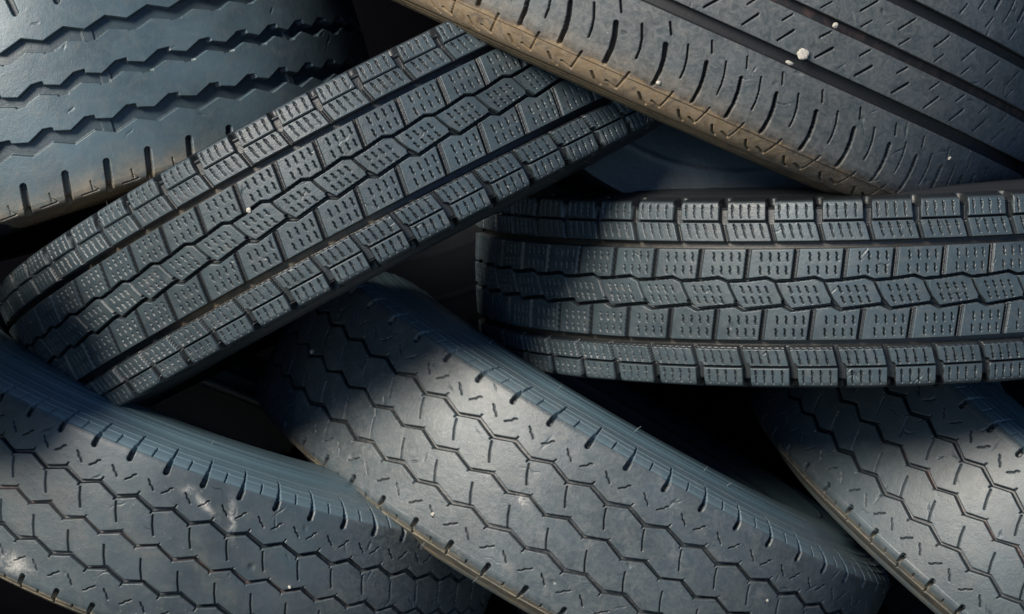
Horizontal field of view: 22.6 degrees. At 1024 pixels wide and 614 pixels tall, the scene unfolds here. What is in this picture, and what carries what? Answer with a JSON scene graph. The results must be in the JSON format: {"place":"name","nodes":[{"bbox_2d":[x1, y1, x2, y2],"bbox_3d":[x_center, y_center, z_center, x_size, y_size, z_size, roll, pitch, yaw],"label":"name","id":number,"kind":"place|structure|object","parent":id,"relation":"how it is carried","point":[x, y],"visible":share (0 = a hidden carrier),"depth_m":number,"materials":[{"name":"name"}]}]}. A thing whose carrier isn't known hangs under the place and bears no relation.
{"place":"outdoors","nodes":[
{"label":"outdoors","id":0,"kind":"place"},
{"bbox_2d":[0,0,709,613],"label":"ground","id":1,"kind":"structure","parent":0,"point":[386,24],"depth_m":3.30,"materials":[{"name":"soil"}]},
{"bbox_2d":[687,381,1023,486],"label":"tyre","id":2,"kind":"object","parent":1,"relation":"on","point":[729,418],"visible":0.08,"depth_m":2.81,"materials":[{"name":"rubber"}]},
{"bbox_2d":[796,478,934,613],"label":"tyre","id":3,"kind":"object","parent":2,"relation":"on","point":[899,598],"visible":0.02,"depth_m":2.68,"materials":[{"name":"rubber"}]},
{"bbox_2d":[748,381,1023,613],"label":"van tyre","id":4,"kind":"object","parent":2,"relation":"on","point":[917,492],"visible":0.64,"depth_m":2.38,"materials":[{"name":"rubber"}]},
{"bbox_2d":[475,164,1023,387],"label":"winter tyre","id":5,"kind":"object","parent":4,"relation":"on","point":[793,287],"visible":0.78,"depth_m":2.23,"materials":[{"name":"rubber"}]},
{"bbox_2d":[553,123,809,193],"bbox_3d":[0.201,-0.303,2.427,0.488,0.488,0.172,0,-7,-1],"label":"tyre","id":6,"kind":"object","parent":5,"relation":"on","point":[663,156],"visible":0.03,"depth_m":2.32,"materials":[{"name":"rubber"}]},
{"bbox_2d":[392,0,1023,194],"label":"car tyre","id":7,"kind":"object","parent":5,"relation":"on","point":[872,97],"visible":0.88,"depth_m":2.15,"materials":[{"name":"rubber"}]},
{"bbox_2d":[797,48,808,59],"bbox_3d":[0.241,-0.210,2.124,0.010,0.010,0.007,14,13,-18],"label":"stone chip","id":8,"kind":"object","parent":7,"relation":"on","point":[802,53],"visible":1,"depth_m":2.12,"materials":[{"name":"white stone"}]},
{"bbox_3d":[-0.171,0.658,2.489,0.550,0.176,0.550,-6,59,10],"label":"tyre","id":9,"kind":"object","parent":1,"relation":"on","visible":0},
{"bbox_2d":[280,446,527,613],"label":"tyre","id":10,"kind":"object","parent":9,"relation":"on","point":[295,453],"depth_m":2.58,"materials":[{"name":"rubber"}]},
{"bbox_2d":[0,312,491,613],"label":"van tyre","id":11,"kind":"object","parent":10,"relation":"on","point":[205,497],"visible":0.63,"depth_m":2.25,"materials":[{"name":"rubber"}]},
{"bbox_2d":[0,0,369,261],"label":"bus tyre","id":12,"kind":"object","parent":11,"relation":"on","point":[103,103],"visible":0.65,"depth_m":2.28,"materials":[{"name":"rubber"}]},
{"bbox_2d":[0,21,662,407],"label":"winter tyre","id":13,"kind":"object","parent":11,"relation":"on","point":[176,279],"visible":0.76,"depth_m":2.17,"materials":[{"name":"rubber"}]},
{"bbox_2d":[255,272,889,613],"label":"van tyre","id":14,"kind":"object","parent":11,"relation":"on","point":[407,406],"visible":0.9,"depth_m":2.30,"materials":[{"name":"rubber"}]},
{"bbox_2d":[278,224,484,331],"bbox_3d":[-0.128,-0.251,2.558,0.578,0.577,0.176,-1,12,-6],"label":"tyre","id":15,"kind":"object","parent":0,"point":[443,273],"visible":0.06,"depth_m":2.52,"materials":[{"name":"rubber"}]}
]}

